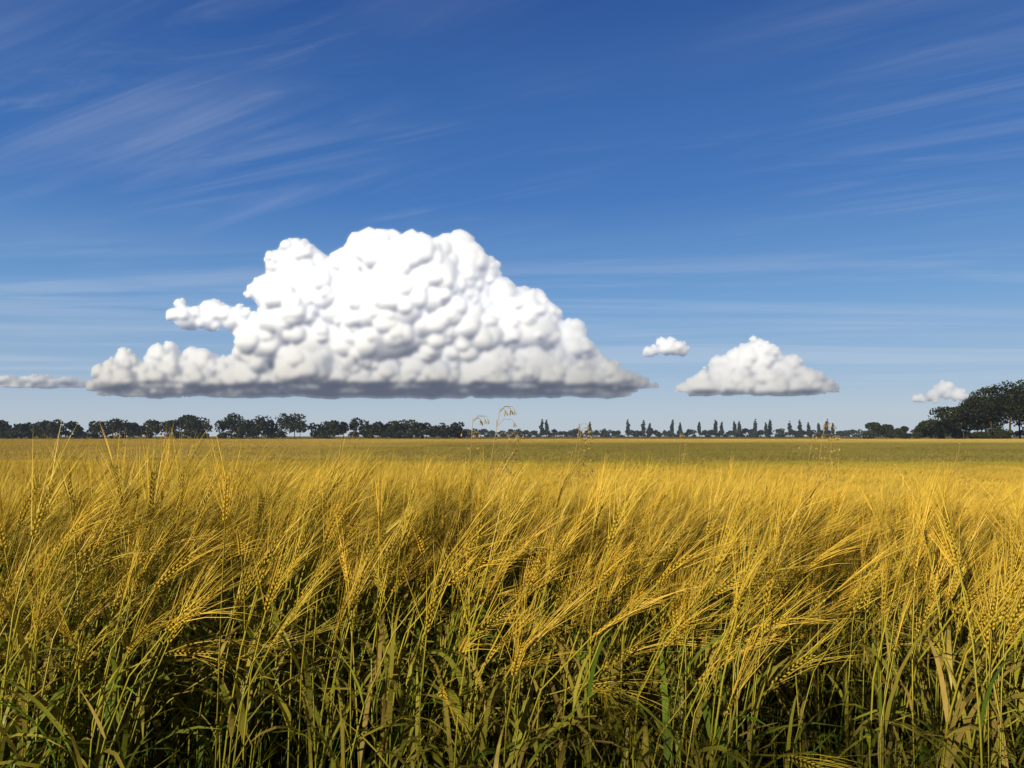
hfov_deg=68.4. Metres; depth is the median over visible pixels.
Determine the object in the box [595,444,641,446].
barley
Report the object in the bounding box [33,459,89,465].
barley
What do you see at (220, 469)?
barley
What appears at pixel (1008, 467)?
barley
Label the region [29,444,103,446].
barley
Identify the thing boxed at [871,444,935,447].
barley
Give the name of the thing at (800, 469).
barley
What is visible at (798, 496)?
barley
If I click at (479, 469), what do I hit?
barley
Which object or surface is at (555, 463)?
barley
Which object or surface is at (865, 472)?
barley
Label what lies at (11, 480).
barley
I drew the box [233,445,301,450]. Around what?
barley
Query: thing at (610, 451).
barley
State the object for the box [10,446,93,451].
barley
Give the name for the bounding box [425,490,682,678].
barley
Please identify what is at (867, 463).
barley
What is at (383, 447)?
barley
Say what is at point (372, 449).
barley
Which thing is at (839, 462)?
barley
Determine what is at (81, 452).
barley
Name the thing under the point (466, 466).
barley
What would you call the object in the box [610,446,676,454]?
barley
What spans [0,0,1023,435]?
sky
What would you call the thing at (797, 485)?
barley
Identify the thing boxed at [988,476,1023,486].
barley
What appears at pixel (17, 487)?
barley
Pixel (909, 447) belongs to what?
barley
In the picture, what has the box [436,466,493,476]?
barley
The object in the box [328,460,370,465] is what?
barley
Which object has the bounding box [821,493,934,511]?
barley
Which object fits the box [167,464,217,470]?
barley
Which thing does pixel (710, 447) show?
barley
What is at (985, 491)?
barley
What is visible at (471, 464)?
barley
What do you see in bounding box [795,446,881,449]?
barley
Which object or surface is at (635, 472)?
barley
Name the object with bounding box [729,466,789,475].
barley
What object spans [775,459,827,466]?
barley
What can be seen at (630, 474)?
barley
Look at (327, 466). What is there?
barley
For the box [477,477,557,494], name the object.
barley
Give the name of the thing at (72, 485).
barley
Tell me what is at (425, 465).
barley
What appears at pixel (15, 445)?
barley
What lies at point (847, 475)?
barley
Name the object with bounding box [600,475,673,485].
barley
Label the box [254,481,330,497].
barley
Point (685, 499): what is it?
barley
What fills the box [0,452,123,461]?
barley
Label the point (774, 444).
barley
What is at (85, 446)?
barley
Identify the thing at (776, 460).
barley
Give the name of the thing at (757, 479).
barley
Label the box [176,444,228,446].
barley
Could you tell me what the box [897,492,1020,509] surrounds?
barley
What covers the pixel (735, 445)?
barley
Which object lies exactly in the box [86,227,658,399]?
cloud
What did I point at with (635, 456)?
barley
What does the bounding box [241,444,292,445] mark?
barley
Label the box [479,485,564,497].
barley
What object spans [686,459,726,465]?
barley
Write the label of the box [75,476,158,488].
barley
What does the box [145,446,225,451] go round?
barley
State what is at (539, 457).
barley
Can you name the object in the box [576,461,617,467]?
barley
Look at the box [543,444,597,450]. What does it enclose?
barley
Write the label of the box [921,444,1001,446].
barley
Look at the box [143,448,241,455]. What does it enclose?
barley
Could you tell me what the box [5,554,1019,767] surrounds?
grass
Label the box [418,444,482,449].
barley
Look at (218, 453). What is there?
barley
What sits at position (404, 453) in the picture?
barley
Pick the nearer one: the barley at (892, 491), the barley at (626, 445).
the barley at (892, 491)
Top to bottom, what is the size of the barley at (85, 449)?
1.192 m
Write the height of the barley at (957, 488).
1.192 m
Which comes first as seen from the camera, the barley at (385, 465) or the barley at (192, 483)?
the barley at (192, 483)
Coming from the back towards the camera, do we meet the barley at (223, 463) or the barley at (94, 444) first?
the barley at (94, 444)
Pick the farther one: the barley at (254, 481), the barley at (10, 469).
the barley at (10, 469)
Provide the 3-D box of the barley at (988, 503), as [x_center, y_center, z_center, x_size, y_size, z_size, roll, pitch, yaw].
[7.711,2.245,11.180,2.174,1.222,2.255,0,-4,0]
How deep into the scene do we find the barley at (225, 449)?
62.34 m
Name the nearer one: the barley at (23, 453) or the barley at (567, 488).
the barley at (567, 488)
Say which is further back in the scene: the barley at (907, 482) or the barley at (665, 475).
the barley at (665, 475)
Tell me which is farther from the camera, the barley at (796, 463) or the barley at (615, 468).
the barley at (796, 463)
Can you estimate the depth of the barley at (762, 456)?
38.55 m
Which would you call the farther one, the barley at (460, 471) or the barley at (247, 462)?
the barley at (247, 462)
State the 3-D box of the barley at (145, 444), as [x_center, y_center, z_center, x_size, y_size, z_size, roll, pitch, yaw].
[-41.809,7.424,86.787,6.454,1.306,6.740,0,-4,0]
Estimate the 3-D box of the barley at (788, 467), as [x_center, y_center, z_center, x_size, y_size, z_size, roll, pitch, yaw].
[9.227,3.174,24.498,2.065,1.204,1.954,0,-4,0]
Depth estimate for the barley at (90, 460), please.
29.02 m
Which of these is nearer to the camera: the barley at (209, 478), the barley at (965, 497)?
the barley at (965, 497)
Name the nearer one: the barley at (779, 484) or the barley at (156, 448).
the barley at (779, 484)
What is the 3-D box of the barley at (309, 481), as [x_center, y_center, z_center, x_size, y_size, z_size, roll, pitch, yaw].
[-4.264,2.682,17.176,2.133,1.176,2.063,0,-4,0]
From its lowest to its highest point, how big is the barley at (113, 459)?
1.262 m
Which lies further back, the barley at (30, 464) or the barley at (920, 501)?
the barley at (30, 464)
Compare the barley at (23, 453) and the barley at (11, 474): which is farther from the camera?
the barley at (23, 453)
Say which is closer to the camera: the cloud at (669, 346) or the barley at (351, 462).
the barley at (351, 462)
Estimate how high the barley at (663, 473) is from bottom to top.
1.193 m
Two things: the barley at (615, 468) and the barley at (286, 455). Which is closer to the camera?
the barley at (615, 468)
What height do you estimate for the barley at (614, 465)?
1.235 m
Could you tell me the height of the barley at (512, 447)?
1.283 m
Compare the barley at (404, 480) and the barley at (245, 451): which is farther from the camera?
the barley at (245, 451)
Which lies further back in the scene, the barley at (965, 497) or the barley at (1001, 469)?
the barley at (1001, 469)
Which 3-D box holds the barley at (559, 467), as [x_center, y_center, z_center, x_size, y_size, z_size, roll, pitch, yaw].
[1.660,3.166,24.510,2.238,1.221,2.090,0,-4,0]
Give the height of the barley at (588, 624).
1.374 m
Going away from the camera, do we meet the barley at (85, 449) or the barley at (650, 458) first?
the barley at (650, 458)
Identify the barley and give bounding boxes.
[0,416,1023,767]
[0,447,58,451]
[0,448,85,456]
[0,448,120,457]
[0,449,79,461]
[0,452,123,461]
[0,452,1023,767]
[0,455,58,460]
[0,458,41,465]
[0,460,51,466]
[0,462,43,471]
[0,466,26,474]
[0,470,51,479]
[0,476,34,491]
[0,479,61,496]
[1,444,74,448]
[1,448,42,454]
[1,455,194,461]
[1,484,85,509]
[2,444,46,446]
[2,465,66,472]
[2,472,80,484]
[4,467,71,476]
[4,497,81,517]
[7,461,65,466]
[8,477,106,490]
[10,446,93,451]
[12,490,110,510]
[17,458,72,463]
[17,469,99,479]
[23,464,79,470]
[23,479,120,495]
[26,447,118,453]
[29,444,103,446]
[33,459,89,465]
[39,450,175,461]
[41,473,133,483]
[43,463,106,472]
[46,445,127,448]
[49,460,105,468]
[59,448,160,456]
[60,486,168,503]
[65,444,127,446]
[65,467,137,475]
[70,458,109,463]
[72,446,158,449]
[73,460,129,466]
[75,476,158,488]
[76,463,130,472]
[81,469,164,478]
[84,444,156,447]
[85,461,147,470]
[87,452,233,461]
[87,464,152,474]
[96,449,213,458]
[98,458,148,462]
[105,447,193,452]
[108,466,184,476]
[109,479,197,498]
[112,444,175,445]
[116,473,187,482]
[117,463,174,472]
[125,459,173,465]
[126,445,193,448]
[137,444,209,447]
[140,458,184,465]
[141,450,274,460]
[142,469,220,482]
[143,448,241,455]
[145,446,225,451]
[145,485,255,501]
[147,465,204,471]
[154,498,430,670]
[159,455,317,463]
[159,477,220,488]
[166,461,210,466]
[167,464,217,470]
[171,445,243,450]
[175,447,262,452]
[175,472,241,483]
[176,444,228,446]
[177,458,228,465]
[178,480,263,501]
[179,468,237,478]
[185,462,240,468]
[192,465,249,472]
[193,449,293,459]
[193,468,268,480]
[194,443,249,445]
[197,460,250,466]
[205,445,287,452]
[206,453,345,462]
[209,476,295,490]
[214,463,265,469]
[225,468,279,481]
[228,461,284,467]
[231,489,295,510]
[232,471,302,486]
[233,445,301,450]
[237,481,312,502]
[240,466,301,473]
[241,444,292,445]
[248,460,289,467]
[254,445,314,446]
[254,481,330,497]
[255,459,298,465]
[255,469,322,481]
[257,463,314,470]
[274,468,329,474]
[286,459,329,470]
[288,477,351,489]
[290,455,448,463]
[295,460,341,463]
[299,473,368,483]
[305,448,397,460]
[305,465,352,470]
[317,471,384,478]
[324,446,408,455]
[325,468,386,478]
[326,453,456,464]
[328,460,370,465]
[333,479,418,504]
[346,445,416,452]
[347,464,394,473]
[355,443,399,444]
[356,450,462,460]
[357,462,411,469]
[361,474,434,488]
[363,477,420,487]
[372,470,436,480]
[377,460,420,465]
[385,467,437,477]
[393,466,444,474]
[396,464,452,471]
[396,485,489,497]
[400,480,480,497]
[402,462,452,469]
[410,445,474,451]
[411,460,454,467]
[416,477,488,489]
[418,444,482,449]
[418,473,486,489]
[420,459,453,464]
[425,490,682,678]
[433,471,494,480]
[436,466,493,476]
[437,465,492,476]
[438,454,591,464]
[441,463,495,470]
[446,461,493,467]
[449,452,573,462]
[454,458,493,464]
[472,489,571,503]
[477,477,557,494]
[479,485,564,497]
[480,445,548,452]
[480,480,556,504]
[481,473,553,485]
[483,444,542,449]
[483,472,547,489]
[486,467,547,476]
[487,465,547,478]
[488,463,542,472]
[491,462,538,468]
[495,461,537,465]
[531,459,571,464]
[532,462,582,469]
[536,460,574,467]
[536,465,587,472]
[537,468,596,477]
[539,465,588,476]
[539,470,601,488]
[540,475,603,485]
[541,445,604,449]
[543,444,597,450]
[544,476,623,489]
[546,446,612,451]
[548,479,631,500]
[550,486,650,499]
[555,449,655,463]
[560,492,646,506]
[569,460,608,464]
[571,452,700,463]
[575,454,732,465]
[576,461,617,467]
[578,462,622,469]
[578,463,632,471]
[583,466,641,473]
[587,443,636,447]
[589,468,651,478]
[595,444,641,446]
[598,444,654,448]
[600,471,661,484]
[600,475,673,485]
[602,445,665,449]
[607,458,653,465]
[608,476,687,490]
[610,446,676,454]
[615,496,880,694]
[618,460,661,468]
[618,462,672,469]
[619,481,706,502]
[626,464,677,473]
[628,485,714,502]
[634,466,691,474]
[643,492,755,503]
[646,443,701,445]
[646,460,692,466]
[647,469,702,479]
[647,471,716,480]
[651,444,711,447]
[655,462,698,468]
[661,475,732,486]
[662,463,714,470]
[667,445,729,450]
[669,463,729,472]
[672,476,750,488]
[677,445,745,451]
[679,466,741,474]
[682,452,820,461]
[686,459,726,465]
[689,481,776,494]
[691,468,755,478]
[693,443,751,446]
[698,460,744,467]
[703,471,776,485]
[704,462,754,474]
[704,485,806,499]
[706,444,763,446]
[708,455,886,464]
[718,474,798,484]
[719,464,776,471]
[720,445,790,450]
[724,460,769,464]
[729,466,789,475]
[730,443,782,444]
[732,446,809,450]
[734,461,785,470]
[738,477,822,489]
[742,444,804,447]
[742,468,808,478]
[747,462,801,469]
[751,450,886,461]
[754,490,849,506]
[756,480,865,501]
[757,471,835,483]
[761,464,822,472]
[762,444,820,446]
[762,459,806,465]
[767,447,846,455]
[773,444,849,448]
[774,465,844,476]
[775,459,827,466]
[776,473,865,485]
[784,484,893,504]
[786,452,947,463]
[787,463,847,468]
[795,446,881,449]
[797,468,862,478]
[799,460,847,466]
[802,476,893,488]
[810,504,1013,656]
[815,461,865,466]
[815,471,883,479]
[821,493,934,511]
[824,466,890,476]
[825,444,880,447]
[829,481,921,504]
[834,455,1022,463]
[834,472,925,489]
[840,444,916,447]
[842,467,921,477]
[852,461,913,466]
[856,495,983,523]
[858,486,981,501]
[862,476,972,494]
[863,445,958,451]
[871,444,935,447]
[872,462,932,467]
[873,459,930,464]
[893,445,982,449]
[893,482,1017,501]
[895,443,947,444]
[897,473,982,486]
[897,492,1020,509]
[901,452,1023,463]
[912,460,963,464]
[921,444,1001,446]
[925,476,1022,490]
[933,484,1023,501]
[935,461,993,467]
[958,498,1022,513]
[962,455,1023,462]
[962,473,1022,489]
[964,445,1022,450]
[964,479,1023,499]
[966,465,1022,473]
[982,491,1023,502]
[987,465,1023,470]
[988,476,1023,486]
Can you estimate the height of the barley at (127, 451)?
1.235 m
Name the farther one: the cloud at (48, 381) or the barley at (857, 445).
the cloud at (48, 381)
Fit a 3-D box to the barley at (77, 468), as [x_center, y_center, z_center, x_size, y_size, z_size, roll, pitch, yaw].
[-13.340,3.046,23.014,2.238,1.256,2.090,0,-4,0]
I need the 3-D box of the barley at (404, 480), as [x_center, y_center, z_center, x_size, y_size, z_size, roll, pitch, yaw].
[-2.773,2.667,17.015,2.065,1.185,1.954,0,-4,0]
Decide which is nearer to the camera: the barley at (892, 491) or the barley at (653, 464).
the barley at (892, 491)
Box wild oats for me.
[107,406,971,501]
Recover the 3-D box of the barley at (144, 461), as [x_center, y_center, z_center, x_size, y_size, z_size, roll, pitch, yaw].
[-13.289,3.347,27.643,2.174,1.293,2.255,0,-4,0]
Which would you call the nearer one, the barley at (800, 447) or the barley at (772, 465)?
the barley at (772, 465)
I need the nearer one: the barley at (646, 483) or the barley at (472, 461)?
the barley at (646, 483)
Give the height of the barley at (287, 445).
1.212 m
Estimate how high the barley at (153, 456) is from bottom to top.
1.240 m
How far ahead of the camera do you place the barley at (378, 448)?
62.48 m
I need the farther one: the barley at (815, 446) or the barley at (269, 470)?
the barley at (815, 446)
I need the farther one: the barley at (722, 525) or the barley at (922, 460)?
the barley at (922, 460)
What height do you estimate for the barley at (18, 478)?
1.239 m
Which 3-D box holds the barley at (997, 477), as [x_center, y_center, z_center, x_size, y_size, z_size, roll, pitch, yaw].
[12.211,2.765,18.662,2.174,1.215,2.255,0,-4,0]
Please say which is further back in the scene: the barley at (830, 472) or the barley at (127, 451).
the barley at (127, 451)
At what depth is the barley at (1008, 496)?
12.90 m
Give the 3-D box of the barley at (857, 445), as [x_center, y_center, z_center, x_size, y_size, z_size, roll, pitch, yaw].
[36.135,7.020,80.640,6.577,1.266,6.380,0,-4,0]
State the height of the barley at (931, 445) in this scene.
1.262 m
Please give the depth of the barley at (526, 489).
15.69 m
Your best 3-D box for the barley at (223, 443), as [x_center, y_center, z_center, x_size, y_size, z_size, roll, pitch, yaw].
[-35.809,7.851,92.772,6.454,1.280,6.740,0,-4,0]
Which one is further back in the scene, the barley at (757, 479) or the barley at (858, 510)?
the barley at (757, 479)
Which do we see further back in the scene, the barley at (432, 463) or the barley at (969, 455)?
the barley at (969, 455)
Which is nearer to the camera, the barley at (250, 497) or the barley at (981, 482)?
the barley at (250, 497)
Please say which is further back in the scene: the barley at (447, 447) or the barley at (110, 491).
the barley at (447, 447)
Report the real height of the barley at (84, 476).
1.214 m
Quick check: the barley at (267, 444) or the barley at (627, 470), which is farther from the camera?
the barley at (267, 444)
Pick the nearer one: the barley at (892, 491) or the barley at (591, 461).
the barley at (892, 491)
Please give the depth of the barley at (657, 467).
24.41 m
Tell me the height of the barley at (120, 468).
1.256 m
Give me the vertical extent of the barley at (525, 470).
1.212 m
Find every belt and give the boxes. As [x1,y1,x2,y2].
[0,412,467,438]
[434,419,1023,436]
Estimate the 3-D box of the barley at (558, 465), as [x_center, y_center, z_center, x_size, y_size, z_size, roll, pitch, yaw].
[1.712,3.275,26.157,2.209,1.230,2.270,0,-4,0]
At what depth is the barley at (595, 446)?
74.31 m
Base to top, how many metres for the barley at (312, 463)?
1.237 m
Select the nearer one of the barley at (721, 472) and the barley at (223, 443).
the barley at (721, 472)
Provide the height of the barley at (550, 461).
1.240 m
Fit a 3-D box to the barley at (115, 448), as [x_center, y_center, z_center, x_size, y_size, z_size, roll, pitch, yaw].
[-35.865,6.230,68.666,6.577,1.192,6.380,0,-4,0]
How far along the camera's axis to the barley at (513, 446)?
74.46 m
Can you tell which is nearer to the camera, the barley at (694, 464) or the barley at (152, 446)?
the barley at (694, 464)
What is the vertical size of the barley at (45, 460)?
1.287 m
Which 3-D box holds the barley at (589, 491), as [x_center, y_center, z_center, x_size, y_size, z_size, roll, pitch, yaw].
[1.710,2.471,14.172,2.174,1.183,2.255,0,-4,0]
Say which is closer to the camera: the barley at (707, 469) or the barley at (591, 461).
the barley at (707, 469)
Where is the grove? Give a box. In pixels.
[862,379,1023,438]
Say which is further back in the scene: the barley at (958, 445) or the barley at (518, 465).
the barley at (958, 445)
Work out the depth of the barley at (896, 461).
29.06 m
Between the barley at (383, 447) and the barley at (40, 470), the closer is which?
the barley at (40, 470)
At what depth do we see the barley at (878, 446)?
74.18 m
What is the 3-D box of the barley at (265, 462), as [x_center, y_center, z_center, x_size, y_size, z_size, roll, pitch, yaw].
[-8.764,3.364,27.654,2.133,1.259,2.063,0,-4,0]
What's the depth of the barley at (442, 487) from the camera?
15.58 m
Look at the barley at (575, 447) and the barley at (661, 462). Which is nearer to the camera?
the barley at (661, 462)
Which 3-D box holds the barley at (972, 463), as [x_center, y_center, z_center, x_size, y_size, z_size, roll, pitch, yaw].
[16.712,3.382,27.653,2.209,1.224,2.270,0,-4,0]
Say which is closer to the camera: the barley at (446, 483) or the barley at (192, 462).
the barley at (446, 483)
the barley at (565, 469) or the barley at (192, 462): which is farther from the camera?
the barley at (192, 462)
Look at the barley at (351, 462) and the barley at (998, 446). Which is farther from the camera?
the barley at (998, 446)
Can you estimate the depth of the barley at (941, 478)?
18.57 m
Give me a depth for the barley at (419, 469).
23.24 m
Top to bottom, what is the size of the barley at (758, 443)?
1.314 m
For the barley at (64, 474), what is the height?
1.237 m
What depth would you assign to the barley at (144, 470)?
21.70 m
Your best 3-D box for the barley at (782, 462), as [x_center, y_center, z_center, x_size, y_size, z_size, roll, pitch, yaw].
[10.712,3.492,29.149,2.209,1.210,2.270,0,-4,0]
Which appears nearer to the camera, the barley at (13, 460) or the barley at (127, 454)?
the barley at (13, 460)
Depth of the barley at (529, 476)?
18.71 m
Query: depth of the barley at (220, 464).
26.24 m
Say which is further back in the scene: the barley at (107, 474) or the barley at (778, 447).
the barley at (778, 447)
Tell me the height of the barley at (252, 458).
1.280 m
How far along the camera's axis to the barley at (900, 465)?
26.16 m
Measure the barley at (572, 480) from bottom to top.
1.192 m
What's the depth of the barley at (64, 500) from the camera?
12.77 m
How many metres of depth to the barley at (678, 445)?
80.06 m
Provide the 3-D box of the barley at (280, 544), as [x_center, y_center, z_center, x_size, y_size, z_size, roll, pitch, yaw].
[-1.290,1.352,5.228,2.174,1.238,2.255,0,-4,0]
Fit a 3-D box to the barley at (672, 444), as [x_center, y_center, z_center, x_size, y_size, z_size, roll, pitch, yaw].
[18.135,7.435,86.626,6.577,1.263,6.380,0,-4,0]
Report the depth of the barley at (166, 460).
29.18 m
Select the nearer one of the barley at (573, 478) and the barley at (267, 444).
the barley at (573, 478)
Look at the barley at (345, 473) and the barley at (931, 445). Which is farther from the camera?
the barley at (931, 445)
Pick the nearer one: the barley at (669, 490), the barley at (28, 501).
the barley at (28, 501)
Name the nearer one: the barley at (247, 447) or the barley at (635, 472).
the barley at (635, 472)
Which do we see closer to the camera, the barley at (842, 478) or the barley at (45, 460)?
the barley at (842, 478)
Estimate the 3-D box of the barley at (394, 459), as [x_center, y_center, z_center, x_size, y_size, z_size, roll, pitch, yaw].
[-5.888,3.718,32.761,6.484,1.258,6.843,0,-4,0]
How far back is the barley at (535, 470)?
22.96 m
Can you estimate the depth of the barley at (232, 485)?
15.60 m
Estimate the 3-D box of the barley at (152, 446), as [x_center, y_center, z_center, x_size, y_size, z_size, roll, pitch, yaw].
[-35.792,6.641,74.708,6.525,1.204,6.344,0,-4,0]
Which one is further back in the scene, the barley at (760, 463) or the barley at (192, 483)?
the barley at (760, 463)
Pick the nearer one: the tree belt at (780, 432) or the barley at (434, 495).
the barley at (434, 495)
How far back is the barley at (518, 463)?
27.70 m
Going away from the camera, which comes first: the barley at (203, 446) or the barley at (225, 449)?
the barley at (225, 449)
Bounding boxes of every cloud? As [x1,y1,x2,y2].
[0,374,92,388]
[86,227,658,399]
[642,337,689,356]
[674,335,839,395]
[912,380,968,402]
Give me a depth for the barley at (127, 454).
44.27 m
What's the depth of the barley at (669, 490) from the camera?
14.33 m
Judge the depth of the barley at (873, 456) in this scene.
38.39 m
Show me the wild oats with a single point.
(592, 470)
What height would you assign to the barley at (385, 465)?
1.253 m
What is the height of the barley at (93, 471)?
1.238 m
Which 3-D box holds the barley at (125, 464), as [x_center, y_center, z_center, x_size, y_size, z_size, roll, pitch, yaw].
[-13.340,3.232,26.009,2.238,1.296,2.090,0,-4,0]
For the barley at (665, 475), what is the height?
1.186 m
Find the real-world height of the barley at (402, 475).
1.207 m
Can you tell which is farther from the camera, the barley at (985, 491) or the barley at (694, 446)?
the barley at (694, 446)
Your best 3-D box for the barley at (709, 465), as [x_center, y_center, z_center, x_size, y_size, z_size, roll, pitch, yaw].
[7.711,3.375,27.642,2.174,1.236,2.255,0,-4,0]
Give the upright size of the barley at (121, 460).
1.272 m
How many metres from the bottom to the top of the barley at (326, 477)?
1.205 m
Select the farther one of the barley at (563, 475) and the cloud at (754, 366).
the cloud at (754, 366)
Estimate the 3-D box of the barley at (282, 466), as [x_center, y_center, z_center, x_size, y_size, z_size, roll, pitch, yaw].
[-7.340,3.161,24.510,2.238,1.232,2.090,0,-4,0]
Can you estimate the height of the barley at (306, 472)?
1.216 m
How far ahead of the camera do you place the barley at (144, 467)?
24.52 m
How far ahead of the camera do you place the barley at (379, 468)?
23.23 m
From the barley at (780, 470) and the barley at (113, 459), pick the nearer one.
the barley at (780, 470)
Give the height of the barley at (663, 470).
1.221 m
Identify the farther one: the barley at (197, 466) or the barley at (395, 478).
the barley at (197, 466)
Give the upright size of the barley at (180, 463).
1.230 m
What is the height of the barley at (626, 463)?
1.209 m
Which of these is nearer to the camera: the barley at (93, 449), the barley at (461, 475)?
the barley at (461, 475)
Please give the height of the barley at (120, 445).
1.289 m
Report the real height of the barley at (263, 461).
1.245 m
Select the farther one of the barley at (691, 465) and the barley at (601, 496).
the barley at (691, 465)
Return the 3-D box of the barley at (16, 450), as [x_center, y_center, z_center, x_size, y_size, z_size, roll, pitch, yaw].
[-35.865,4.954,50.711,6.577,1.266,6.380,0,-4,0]
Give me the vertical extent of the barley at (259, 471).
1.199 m
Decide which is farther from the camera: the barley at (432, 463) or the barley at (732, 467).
the barley at (432, 463)
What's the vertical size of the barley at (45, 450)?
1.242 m
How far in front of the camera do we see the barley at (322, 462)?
29.21 m
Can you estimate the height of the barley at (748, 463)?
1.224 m
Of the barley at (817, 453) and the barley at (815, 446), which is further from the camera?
the barley at (815, 446)
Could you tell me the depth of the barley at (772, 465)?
25.93 m
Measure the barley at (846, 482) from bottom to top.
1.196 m
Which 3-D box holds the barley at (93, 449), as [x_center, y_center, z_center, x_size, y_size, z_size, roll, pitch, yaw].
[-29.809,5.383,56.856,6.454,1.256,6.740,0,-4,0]
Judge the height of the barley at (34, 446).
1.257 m
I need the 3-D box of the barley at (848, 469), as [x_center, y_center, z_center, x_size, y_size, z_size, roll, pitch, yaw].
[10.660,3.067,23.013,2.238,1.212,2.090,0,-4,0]
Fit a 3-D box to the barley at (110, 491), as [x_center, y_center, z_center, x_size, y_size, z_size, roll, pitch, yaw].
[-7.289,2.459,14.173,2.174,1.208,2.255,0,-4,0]
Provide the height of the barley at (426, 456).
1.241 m
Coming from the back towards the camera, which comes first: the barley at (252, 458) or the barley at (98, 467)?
the barley at (252, 458)
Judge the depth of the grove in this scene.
321.86 m
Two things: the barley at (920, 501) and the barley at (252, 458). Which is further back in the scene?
the barley at (252, 458)
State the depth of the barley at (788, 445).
80.28 m
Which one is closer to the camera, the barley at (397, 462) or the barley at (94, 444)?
the barley at (397, 462)
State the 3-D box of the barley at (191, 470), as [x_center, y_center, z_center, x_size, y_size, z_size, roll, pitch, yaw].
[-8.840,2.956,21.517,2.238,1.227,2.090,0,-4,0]
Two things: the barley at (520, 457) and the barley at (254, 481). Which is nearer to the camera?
the barley at (254, 481)
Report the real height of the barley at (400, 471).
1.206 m
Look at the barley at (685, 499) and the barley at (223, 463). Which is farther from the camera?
the barley at (223, 463)
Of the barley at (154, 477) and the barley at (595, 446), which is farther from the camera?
the barley at (595, 446)
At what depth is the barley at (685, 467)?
24.70 m
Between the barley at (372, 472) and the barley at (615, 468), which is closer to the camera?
the barley at (372, 472)
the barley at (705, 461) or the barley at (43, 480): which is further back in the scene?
the barley at (705, 461)
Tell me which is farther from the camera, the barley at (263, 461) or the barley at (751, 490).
the barley at (263, 461)
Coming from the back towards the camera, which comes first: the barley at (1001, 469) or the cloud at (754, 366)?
the cloud at (754, 366)
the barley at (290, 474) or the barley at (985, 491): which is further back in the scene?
the barley at (290, 474)
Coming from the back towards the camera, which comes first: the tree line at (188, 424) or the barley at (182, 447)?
the tree line at (188, 424)
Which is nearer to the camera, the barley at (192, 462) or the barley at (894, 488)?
the barley at (894, 488)
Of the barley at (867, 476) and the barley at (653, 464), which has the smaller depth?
the barley at (867, 476)
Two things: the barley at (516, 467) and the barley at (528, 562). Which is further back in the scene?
the barley at (516, 467)
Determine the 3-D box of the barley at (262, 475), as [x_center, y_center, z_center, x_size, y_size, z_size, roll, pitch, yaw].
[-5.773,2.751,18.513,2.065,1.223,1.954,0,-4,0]
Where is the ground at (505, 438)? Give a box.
[1,436,1023,767]
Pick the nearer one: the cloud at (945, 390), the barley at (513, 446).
the barley at (513, 446)
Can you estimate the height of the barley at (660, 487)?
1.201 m
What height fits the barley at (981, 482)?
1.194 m
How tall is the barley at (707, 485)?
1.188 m
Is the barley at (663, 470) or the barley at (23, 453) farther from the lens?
the barley at (23, 453)
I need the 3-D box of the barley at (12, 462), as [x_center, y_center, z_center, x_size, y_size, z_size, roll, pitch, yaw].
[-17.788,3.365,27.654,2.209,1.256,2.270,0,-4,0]
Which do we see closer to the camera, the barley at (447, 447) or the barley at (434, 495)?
the barley at (434, 495)
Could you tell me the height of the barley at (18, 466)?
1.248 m
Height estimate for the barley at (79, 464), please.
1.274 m
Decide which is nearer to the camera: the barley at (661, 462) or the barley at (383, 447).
the barley at (661, 462)
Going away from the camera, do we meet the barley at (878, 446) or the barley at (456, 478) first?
the barley at (456, 478)
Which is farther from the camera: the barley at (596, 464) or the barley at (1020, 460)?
the barley at (1020, 460)
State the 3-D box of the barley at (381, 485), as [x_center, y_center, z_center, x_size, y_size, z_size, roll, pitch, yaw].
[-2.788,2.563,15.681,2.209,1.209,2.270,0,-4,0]
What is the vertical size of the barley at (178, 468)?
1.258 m
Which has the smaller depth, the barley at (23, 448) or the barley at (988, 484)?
the barley at (988, 484)
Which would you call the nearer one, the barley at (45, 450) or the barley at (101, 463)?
the barley at (101, 463)
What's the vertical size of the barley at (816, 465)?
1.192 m
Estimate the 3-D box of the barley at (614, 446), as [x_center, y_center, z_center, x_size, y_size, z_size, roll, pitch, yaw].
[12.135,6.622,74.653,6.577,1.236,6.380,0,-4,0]
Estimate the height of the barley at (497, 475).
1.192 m
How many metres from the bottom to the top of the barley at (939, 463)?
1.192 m
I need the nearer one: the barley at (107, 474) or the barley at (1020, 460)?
the barley at (107, 474)
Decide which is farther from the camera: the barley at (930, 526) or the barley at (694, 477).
the barley at (694, 477)
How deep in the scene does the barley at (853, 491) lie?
14.08 m
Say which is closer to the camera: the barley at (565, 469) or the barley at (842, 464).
the barley at (565, 469)
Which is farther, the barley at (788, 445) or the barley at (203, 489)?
the barley at (788, 445)
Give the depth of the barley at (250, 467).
24.69 m
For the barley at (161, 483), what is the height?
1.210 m
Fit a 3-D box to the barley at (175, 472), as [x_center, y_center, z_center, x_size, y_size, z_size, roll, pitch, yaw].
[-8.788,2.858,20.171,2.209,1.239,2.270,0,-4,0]
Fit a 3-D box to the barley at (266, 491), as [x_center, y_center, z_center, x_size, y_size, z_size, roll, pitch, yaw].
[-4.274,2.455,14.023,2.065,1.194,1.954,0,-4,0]
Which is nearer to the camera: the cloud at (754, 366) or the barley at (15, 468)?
the barley at (15, 468)
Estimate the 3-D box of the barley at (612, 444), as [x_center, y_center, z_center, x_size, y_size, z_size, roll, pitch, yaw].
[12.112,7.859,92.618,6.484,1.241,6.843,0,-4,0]
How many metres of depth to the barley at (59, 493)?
14.11 m
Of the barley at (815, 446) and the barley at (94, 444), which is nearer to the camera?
the barley at (815, 446)
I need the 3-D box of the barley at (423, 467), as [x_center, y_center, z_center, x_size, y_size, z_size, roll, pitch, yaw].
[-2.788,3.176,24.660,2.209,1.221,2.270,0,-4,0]
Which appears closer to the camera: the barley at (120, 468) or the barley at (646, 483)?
the barley at (646, 483)
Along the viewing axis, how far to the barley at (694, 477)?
18.73 m
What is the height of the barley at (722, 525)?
1.216 m

